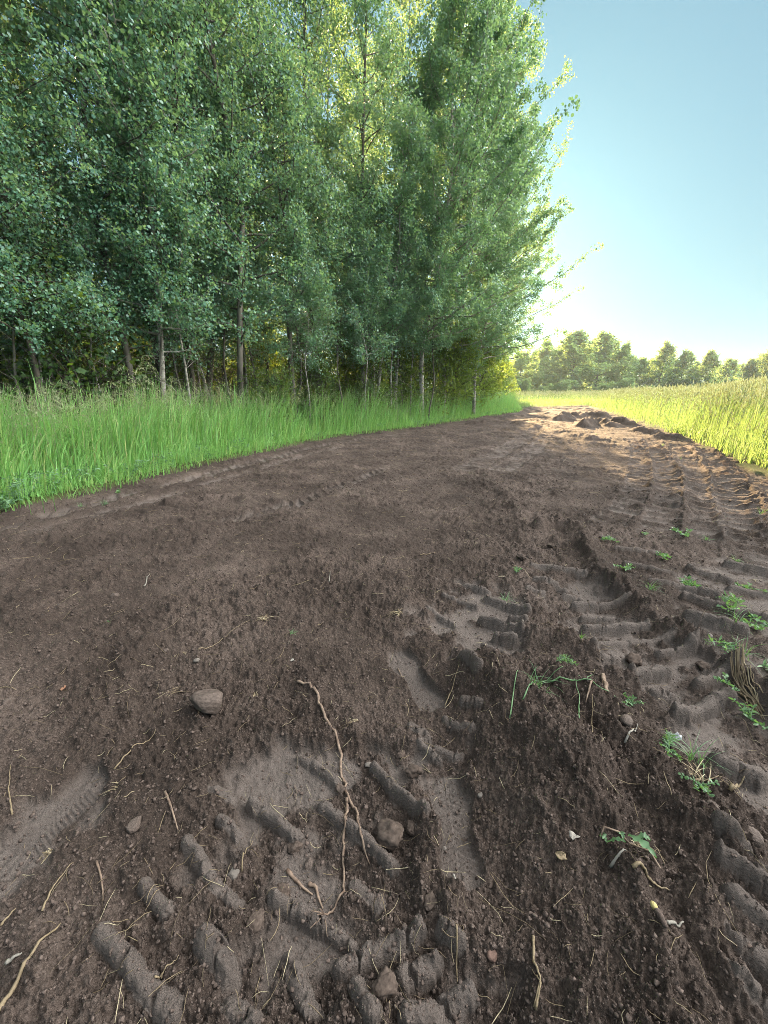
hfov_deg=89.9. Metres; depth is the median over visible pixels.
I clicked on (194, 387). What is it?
seeding grass
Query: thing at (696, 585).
weed sprig
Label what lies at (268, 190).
poplar tree
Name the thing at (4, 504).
verge weeds
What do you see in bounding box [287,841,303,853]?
soil clod
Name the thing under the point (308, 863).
stone
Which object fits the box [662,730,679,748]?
weed sprig
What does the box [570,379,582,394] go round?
bush
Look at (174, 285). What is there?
poplar sapling
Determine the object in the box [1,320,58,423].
understory shrub
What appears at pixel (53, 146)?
poplar tree
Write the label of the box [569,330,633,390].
tree
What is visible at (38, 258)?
poplar sapling
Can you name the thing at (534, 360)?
tree
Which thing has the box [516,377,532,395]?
bush
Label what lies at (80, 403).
seeding grass
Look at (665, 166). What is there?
sky
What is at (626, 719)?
stone
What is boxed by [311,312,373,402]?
understory shrub
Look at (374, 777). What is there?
straw litter
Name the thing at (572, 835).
dry leaf
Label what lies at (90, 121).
poplar tree
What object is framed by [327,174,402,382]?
poplar sapling
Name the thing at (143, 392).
seeding grass
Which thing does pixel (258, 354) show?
poplar sapling
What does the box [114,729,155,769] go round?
straw stalk
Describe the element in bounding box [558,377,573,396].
bush
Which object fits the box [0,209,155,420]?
understory shrub
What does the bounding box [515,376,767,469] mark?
field grass
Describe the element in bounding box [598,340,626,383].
tree
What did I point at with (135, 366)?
understory shrub
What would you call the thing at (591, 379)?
tree
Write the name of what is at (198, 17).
poplar tree
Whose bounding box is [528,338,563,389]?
tree
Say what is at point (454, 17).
poplar tree
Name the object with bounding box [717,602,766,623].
weed sprig
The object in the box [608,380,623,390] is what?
bush
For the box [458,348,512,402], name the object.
understory shrub
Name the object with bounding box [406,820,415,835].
soil clod
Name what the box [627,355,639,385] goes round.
tree
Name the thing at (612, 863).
straw stalk
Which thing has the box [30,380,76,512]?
seeding grass
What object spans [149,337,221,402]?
understory shrub
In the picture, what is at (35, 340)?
poplar sapling
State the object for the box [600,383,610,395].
bush
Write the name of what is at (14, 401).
seeding grass
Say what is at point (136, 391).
seeding grass
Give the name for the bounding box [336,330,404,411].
understory shrub
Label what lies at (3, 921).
straw stalk
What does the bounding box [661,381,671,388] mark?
bush
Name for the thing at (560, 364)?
tree
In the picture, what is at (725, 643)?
weed sprig
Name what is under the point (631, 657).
soil clod
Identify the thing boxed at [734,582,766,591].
weed sprig
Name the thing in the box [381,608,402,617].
dry tuft
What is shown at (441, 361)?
understory shrub
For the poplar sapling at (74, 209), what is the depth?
6.57 m
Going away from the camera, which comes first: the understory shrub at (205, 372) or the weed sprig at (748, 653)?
the weed sprig at (748, 653)
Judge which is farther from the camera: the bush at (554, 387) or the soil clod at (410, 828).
the bush at (554, 387)
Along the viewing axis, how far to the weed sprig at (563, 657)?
1.54 m
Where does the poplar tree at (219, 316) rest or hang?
on the ground at (582, 449)
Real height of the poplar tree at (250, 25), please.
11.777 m
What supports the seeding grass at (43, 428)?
on the ground at (582, 449)
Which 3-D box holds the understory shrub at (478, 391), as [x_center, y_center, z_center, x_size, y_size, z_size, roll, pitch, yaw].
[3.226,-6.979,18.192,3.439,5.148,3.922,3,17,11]
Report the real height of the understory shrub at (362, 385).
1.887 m
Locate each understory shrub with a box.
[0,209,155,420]
[0,241,154,414]
[0,323,97,428]
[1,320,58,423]
[65,260,166,403]
[105,260,219,417]
[135,356,216,406]
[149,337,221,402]
[169,347,235,402]
[221,320,287,398]
[223,354,306,422]
[236,332,295,406]
[257,324,334,405]
[274,348,342,399]
[288,342,345,423]
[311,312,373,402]
[323,327,392,406]
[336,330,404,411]
[336,371,390,415]
[355,310,437,408]
[376,346,440,406]
[384,336,445,406]
[409,328,461,418]
[424,320,486,409]
[425,320,490,413]
[457,324,513,410]
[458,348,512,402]
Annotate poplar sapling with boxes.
[0,27,89,412]
[0,84,94,420]
[0,95,39,359]
[0,127,102,412]
[28,154,142,403]
[44,0,245,417]
[74,63,214,401]
[76,66,221,409]
[131,138,237,409]
[159,20,282,406]
[187,70,288,404]
[197,196,285,394]
[234,19,345,408]
[276,159,364,390]
[276,222,340,425]
[300,108,375,408]
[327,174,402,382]
[329,158,419,413]
[333,216,398,418]
[345,278,397,379]
[364,164,428,415]
[368,216,424,408]
[380,180,457,411]
[402,196,463,416]
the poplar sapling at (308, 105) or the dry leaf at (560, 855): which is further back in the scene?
the poplar sapling at (308, 105)
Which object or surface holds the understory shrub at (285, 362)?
on the ground at (582, 449)
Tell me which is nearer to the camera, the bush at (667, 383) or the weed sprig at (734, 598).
the weed sprig at (734, 598)
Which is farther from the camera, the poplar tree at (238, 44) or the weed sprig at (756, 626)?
the poplar tree at (238, 44)
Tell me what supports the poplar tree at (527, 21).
on the ground at (582, 449)
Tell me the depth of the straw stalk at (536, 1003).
0.71 m
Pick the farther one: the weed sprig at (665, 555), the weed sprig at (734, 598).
the weed sprig at (665, 555)
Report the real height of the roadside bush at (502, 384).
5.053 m
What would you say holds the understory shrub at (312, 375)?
on the ground at (582, 449)
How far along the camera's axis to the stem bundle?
1.51 m
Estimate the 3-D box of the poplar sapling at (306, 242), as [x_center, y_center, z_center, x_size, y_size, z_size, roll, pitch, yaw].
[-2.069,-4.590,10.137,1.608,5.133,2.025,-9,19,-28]
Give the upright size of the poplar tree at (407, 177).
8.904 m
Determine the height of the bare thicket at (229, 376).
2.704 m
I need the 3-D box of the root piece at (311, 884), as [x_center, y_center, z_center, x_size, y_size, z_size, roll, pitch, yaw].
[-0.158,0.906,0.913,0.017,0.011,0.069,-15,23,-40]
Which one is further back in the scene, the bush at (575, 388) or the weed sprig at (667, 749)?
the bush at (575, 388)
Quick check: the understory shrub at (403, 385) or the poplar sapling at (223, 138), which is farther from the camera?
the understory shrub at (403, 385)
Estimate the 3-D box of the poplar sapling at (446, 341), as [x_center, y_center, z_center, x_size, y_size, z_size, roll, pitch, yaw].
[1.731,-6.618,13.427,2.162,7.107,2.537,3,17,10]
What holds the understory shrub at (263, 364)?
on the ground at (582, 449)
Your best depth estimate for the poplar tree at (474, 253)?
16.93 m
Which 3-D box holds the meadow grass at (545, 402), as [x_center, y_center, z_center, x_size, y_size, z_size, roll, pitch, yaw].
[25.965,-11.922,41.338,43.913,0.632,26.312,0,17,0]
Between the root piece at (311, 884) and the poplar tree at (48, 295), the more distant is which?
the poplar tree at (48, 295)
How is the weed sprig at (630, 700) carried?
on the ground at (582, 449)
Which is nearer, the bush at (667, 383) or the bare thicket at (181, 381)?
the bare thicket at (181, 381)
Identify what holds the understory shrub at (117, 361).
on the ground at (582, 449)
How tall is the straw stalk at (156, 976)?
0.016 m
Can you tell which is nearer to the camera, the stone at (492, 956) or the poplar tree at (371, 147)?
the stone at (492, 956)
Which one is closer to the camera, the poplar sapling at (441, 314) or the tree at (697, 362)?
the poplar sapling at (441, 314)
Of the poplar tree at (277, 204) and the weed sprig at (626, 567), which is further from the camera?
the poplar tree at (277, 204)
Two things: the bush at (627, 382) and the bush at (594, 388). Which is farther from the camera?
the bush at (594, 388)
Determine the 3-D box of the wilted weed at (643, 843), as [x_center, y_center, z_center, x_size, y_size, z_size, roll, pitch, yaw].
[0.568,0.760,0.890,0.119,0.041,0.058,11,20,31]
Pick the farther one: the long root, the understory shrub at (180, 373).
the understory shrub at (180, 373)
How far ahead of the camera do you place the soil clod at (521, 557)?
2.59 m
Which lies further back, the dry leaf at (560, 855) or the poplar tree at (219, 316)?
the poplar tree at (219, 316)
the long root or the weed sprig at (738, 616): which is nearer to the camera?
the long root
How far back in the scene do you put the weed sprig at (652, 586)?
2.23 m
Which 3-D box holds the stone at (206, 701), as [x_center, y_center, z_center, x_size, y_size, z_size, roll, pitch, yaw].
[-0.627,0.670,1.355,0.114,0.087,0.087,4,12,-7]
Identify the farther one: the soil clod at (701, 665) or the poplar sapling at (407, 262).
the poplar sapling at (407, 262)
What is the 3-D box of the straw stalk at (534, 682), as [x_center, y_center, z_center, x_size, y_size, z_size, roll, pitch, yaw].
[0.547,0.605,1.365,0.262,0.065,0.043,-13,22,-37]
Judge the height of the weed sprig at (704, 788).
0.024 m
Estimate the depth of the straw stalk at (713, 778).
1.11 m
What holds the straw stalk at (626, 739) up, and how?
on the ground at (582, 449)
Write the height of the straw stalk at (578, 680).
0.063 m
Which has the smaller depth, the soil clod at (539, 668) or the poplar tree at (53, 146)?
the soil clod at (539, 668)
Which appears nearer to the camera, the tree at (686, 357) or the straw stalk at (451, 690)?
the straw stalk at (451, 690)
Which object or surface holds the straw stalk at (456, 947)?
on the ground at (582, 449)
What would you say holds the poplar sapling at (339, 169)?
on the ground at (582, 449)
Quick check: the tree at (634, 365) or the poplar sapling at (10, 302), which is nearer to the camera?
the poplar sapling at (10, 302)
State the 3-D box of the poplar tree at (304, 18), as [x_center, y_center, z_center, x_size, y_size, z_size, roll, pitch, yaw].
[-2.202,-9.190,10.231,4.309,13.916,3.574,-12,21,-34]
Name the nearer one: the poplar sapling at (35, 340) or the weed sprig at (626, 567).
the weed sprig at (626, 567)
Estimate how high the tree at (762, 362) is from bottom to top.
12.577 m
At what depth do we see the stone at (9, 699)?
1.42 m
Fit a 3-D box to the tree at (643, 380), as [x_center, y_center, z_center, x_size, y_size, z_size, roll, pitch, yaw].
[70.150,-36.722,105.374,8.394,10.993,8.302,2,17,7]
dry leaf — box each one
[555,851,567,859]
[569,831,579,839]
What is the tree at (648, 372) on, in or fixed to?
on the ground at (582, 449)
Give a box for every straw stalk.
[0,908,15,925]
[0,923,60,1010]
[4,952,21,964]
[8,766,12,814]
[41,862,72,911]
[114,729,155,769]
[154,956,177,978]
[198,620,248,649]
[241,841,252,871]
[444,666,458,705]
[456,924,457,980]
[509,670,517,718]
[523,666,562,699]
[532,935,540,1006]
[532,969,541,1010]
[547,676,630,706]
[574,679,579,717]
[591,694,592,731]
[609,848,625,867]
[624,723,637,742]
[631,861,669,890]
[666,920,683,927]
[690,773,741,798]
[728,776,744,791]
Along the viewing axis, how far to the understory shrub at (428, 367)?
15.49 m
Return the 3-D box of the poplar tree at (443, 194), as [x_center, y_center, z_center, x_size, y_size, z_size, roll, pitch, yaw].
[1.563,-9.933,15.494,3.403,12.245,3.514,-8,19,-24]
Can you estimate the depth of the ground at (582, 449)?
1.30 m
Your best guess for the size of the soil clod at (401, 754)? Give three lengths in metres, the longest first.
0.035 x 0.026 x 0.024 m
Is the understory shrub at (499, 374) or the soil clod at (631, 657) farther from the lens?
the understory shrub at (499, 374)
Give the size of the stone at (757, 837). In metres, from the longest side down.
0.053 x 0.043 x 0.035 m
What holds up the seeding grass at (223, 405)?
on the ground at (582, 449)
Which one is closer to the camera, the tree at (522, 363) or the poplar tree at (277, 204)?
the poplar tree at (277, 204)
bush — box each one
[486,360,512,396]
[497,363,520,397]
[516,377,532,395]
[538,385,547,395]
[546,383,558,395]
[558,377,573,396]
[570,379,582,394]
[591,386,599,394]
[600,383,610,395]
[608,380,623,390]
[620,375,635,389]
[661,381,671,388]
[668,380,688,385]
[722,376,741,384]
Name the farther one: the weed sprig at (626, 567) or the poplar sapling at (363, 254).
the poplar sapling at (363, 254)
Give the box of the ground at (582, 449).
[0,395,767,1023]
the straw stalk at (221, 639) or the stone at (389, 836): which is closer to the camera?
the stone at (389, 836)
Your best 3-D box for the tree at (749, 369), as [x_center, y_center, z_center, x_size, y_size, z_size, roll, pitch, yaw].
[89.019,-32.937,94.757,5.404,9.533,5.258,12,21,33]
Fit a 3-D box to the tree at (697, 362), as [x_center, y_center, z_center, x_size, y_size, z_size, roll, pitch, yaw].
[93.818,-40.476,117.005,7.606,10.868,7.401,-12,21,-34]
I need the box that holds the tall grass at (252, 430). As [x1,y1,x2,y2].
[0,362,522,513]
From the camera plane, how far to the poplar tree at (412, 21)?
11.23 m
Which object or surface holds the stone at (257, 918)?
on the ground at (582, 449)
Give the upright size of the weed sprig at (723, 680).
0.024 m
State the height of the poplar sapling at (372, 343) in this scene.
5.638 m
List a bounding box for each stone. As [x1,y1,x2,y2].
[2,697,14,703]
[110,593,119,597]
[126,816,141,833]
[189,689,222,714]
[227,867,239,879]
[305,857,312,870]
[487,949,496,962]
[620,714,632,726]
[748,825,764,847]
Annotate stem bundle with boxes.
[725,643,766,719]
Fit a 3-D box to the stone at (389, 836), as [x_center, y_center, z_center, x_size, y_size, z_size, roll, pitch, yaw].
[0.014,0.834,1.004,0.078,0.042,0.071,3,22,40]
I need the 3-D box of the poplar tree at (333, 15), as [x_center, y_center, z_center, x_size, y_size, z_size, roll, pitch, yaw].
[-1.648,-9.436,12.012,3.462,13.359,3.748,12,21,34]
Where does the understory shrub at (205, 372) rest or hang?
on the ground at (582, 449)
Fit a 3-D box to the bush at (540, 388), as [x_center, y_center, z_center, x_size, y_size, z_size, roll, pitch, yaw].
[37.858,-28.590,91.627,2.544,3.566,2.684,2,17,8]
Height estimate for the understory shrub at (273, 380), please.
2.097 m
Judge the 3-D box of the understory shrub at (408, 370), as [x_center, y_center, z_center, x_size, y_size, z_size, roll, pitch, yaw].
[0.407,-5.471,14.375,3.399,4.461,2.980,-11,20,-33]
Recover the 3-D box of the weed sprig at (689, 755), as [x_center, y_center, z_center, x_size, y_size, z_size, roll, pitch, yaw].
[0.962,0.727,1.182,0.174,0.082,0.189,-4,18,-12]
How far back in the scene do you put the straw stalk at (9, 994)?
0.74 m
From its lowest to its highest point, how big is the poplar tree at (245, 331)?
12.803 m
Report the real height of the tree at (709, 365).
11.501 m
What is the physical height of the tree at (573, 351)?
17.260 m
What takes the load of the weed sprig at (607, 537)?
on the ground at (582, 449)
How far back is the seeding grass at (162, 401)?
5.35 m
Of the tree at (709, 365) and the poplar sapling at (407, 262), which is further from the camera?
the tree at (709, 365)
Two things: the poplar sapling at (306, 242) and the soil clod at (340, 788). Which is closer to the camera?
the soil clod at (340, 788)
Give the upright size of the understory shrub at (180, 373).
4.165 m
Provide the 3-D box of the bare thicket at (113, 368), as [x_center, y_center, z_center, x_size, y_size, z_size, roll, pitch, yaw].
[-7.411,-3.769,10.702,2.563,3.360,3.084,-2,17,-7]
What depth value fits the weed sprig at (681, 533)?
3.03 m
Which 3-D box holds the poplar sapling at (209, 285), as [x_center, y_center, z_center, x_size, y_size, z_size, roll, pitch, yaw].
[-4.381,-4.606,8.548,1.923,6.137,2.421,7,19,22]
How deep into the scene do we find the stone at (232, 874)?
0.92 m
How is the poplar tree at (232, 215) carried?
on the ground at (582, 449)
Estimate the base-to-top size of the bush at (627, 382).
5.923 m
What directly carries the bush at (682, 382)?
on the ground at (582, 449)
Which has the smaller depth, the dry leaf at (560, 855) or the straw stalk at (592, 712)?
the dry leaf at (560, 855)
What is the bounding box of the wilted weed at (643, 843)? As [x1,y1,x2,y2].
[598,826,660,868]
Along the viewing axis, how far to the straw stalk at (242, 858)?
0.93 m
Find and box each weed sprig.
[524,661,564,700]
[556,654,576,665]
[600,535,619,541]
[613,563,633,570]
[623,692,644,705]
[637,579,664,593]
[655,551,671,559]
[659,741,682,761]
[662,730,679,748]
[663,730,733,772]
[670,527,692,536]
[678,772,719,796]
[679,575,697,586]
[680,579,701,586]
[704,634,743,653]
[713,672,739,690]
[715,606,757,634]
[715,636,767,673]
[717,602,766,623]
[719,590,746,606]
[728,697,767,729]
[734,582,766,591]
[742,618,767,629]
[757,659,767,669]
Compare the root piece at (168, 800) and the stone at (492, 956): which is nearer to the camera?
the stone at (492, 956)
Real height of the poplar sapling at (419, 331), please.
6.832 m
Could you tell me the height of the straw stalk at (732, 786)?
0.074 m
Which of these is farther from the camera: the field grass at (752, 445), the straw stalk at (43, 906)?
the field grass at (752, 445)
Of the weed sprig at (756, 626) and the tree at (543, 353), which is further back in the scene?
the tree at (543, 353)
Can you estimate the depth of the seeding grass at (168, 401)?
5.47 m
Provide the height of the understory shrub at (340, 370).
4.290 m
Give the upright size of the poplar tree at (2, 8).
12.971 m
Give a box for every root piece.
[95,860,103,900]
[164,790,177,829]
[285,868,312,894]
[308,881,322,908]
[585,680,592,702]
[601,673,608,692]
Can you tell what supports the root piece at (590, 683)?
on the ground at (582, 449)
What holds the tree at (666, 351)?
on the ground at (582, 449)
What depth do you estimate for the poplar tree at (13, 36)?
6.31 m
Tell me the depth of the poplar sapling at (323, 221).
10.28 m
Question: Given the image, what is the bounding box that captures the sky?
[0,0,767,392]
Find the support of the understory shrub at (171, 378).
on the ground at (582, 449)
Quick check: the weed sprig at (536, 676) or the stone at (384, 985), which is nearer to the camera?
the stone at (384, 985)
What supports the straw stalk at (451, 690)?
on the ground at (582, 449)
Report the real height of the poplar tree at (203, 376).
10.784 m
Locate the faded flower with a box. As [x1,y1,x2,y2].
[650,901,667,928]
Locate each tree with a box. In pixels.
[0,0,108,428]
[0,0,128,416]
[0,0,139,416]
[0,0,193,418]
[0,46,129,411]
[1,0,134,379]
[22,0,227,404]
[23,0,240,399]
[64,10,173,362]
[71,2,252,409]
[78,0,274,414]
[79,0,267,407]
[133,0,311,411]
[154,0,310,402]
[158,12,270,403]
[194,0,310,391]
[209,0,349,424]
[238,0,366,403]
[250,87,322,366]
[278,0,379,393]
[302,0,426,405]
[319,23,385,348]
[344,88,442,413]
[356,24,435,387]
[368,0,458,421]
[372,0,579,412]
[415,76,474,378]
[416,0,576,409]
[431,89,488,390]
[454,185,584,399]
[455,101,603,416]
[511,351,556,389]
[523,348,540,387]
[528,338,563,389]
[538,328,616,390]
[541,345,571,389]
[567,343,612,391]
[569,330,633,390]
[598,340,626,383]
[607,340,639,387]
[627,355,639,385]
[632,357,659,387]
[635,358,665,386]
[644,340,677,388]
[662,349,702,386]
[683,360,707,385]
[687,349,724,386]
[714,358,744,383]
[734,358,760,385]
[752,349,767,378]
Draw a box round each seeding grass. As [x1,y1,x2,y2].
[1,396,47,512]
[26,386,73,510]
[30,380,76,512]
[63,393,91,494]
[87,381,122,485]
[106,364,144,479]
[121,355,158,471]
[126,365,161,473]
[150,376,176,466]
[153,376,181,454]
[178,379,200,451]
[215,381,237,446]
[287,384,305,428]
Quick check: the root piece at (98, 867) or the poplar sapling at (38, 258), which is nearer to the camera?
the root piece at (98, 867)
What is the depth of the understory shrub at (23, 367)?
6.44 m
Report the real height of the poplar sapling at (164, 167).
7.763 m
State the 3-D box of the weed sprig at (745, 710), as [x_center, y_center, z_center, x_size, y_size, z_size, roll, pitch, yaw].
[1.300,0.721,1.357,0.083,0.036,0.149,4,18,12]
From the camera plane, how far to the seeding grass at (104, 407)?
4.30 m
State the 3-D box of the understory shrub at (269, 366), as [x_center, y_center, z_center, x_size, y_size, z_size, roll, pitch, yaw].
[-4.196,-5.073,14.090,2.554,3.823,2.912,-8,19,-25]
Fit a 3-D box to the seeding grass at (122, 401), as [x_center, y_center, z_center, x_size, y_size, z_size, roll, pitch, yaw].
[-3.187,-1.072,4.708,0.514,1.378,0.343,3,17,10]
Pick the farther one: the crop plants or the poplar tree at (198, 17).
the crop plants
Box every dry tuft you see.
[37,848,52,863]
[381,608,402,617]
[630,831,659,854]
[678,756,710,781]
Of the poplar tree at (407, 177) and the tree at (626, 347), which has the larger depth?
the tree at (626, 347)
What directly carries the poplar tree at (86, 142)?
on the ground at (582, 449)
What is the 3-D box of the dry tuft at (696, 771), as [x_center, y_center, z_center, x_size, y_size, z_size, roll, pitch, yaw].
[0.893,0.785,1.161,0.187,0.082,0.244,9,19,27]
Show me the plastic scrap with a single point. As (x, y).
(677, 733)
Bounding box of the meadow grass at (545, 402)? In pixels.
[454,398,621,407]
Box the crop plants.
[515,395,632,400]
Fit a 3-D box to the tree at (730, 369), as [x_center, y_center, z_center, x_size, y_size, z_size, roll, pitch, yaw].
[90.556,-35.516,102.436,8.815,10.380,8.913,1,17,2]
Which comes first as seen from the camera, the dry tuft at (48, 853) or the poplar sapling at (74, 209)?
the dry tuft at (48, 853)
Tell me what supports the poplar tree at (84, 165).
on the ground at (582, 449)
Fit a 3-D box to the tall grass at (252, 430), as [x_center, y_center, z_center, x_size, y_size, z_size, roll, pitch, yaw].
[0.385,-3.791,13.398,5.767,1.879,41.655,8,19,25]
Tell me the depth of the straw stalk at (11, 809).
1.07 m
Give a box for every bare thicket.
[25,343,125,413]
[79,326,158,408]
[134,347,228,405]
[196,344,267,406]
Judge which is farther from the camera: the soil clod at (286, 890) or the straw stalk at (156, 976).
the soil clod at (286, 890)
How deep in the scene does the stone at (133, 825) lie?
1.00 m
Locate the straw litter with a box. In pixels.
[0,417,767,1023]
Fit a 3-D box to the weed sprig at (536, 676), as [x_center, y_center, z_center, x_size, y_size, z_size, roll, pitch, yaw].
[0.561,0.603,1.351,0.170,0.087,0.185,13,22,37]
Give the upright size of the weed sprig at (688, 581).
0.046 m
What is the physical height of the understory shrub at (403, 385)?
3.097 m
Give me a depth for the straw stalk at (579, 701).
1.30 m
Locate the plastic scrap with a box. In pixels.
[670,732,681,739]
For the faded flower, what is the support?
on the ground at (582, 449)
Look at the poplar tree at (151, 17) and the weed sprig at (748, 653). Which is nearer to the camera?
the weed sprig at (748, 653)
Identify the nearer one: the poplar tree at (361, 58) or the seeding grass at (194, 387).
the seeding grass at (194, 387)
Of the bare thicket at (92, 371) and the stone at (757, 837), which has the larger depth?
the bare thicket at (92, 371)
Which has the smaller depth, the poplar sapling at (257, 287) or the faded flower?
the faded flower
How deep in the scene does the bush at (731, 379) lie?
88.61 m
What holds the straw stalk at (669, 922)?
on the ground at (582, 449)
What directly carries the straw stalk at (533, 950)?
on the ground at (582, 449)
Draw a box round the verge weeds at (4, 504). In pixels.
[0,407,519,508]
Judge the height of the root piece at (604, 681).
0.070 m
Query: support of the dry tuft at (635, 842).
on the ground at (582, 449)
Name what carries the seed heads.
attached to the field grass at (752, 445)
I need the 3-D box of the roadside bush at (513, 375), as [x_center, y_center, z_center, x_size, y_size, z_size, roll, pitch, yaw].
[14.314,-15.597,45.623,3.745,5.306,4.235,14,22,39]
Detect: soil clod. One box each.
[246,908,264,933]
[277,882,290,896]
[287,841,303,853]
[334,783,345,793]
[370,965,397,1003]
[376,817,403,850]
[395,750,405,758]
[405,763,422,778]
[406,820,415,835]
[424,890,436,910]
[516,553,525,560]
[533,666,542,673]
[625,652,641,665]
[695,661,710,670]
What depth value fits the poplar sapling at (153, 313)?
6.87 m
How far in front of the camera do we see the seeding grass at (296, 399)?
7.97 m
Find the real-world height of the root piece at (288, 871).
0.014 m
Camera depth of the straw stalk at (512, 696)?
1.28 m
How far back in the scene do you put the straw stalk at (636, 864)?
0.83 m
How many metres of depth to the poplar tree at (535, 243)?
15.40 m
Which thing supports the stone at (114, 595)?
on the ground at (582, 449)
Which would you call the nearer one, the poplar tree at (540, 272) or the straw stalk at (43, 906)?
the straw stalk at (43, 906)
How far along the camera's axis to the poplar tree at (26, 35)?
6.21 m
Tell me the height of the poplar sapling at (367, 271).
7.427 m
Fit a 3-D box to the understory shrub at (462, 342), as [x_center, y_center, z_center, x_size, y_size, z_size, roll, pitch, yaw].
[2.938,-6.213,16.514,3.095,4.633,3.530,1,17,3]
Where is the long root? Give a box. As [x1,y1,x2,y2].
[297,680,369,933]
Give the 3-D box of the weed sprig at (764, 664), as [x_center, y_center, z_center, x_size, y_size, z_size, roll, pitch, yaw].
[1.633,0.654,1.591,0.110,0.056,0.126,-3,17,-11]
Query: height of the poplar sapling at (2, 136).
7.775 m
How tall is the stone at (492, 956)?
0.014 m
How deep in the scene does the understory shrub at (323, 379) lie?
10.95 m
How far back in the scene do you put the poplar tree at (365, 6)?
9.90 m
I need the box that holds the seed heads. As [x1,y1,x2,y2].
[513,367,767,439]

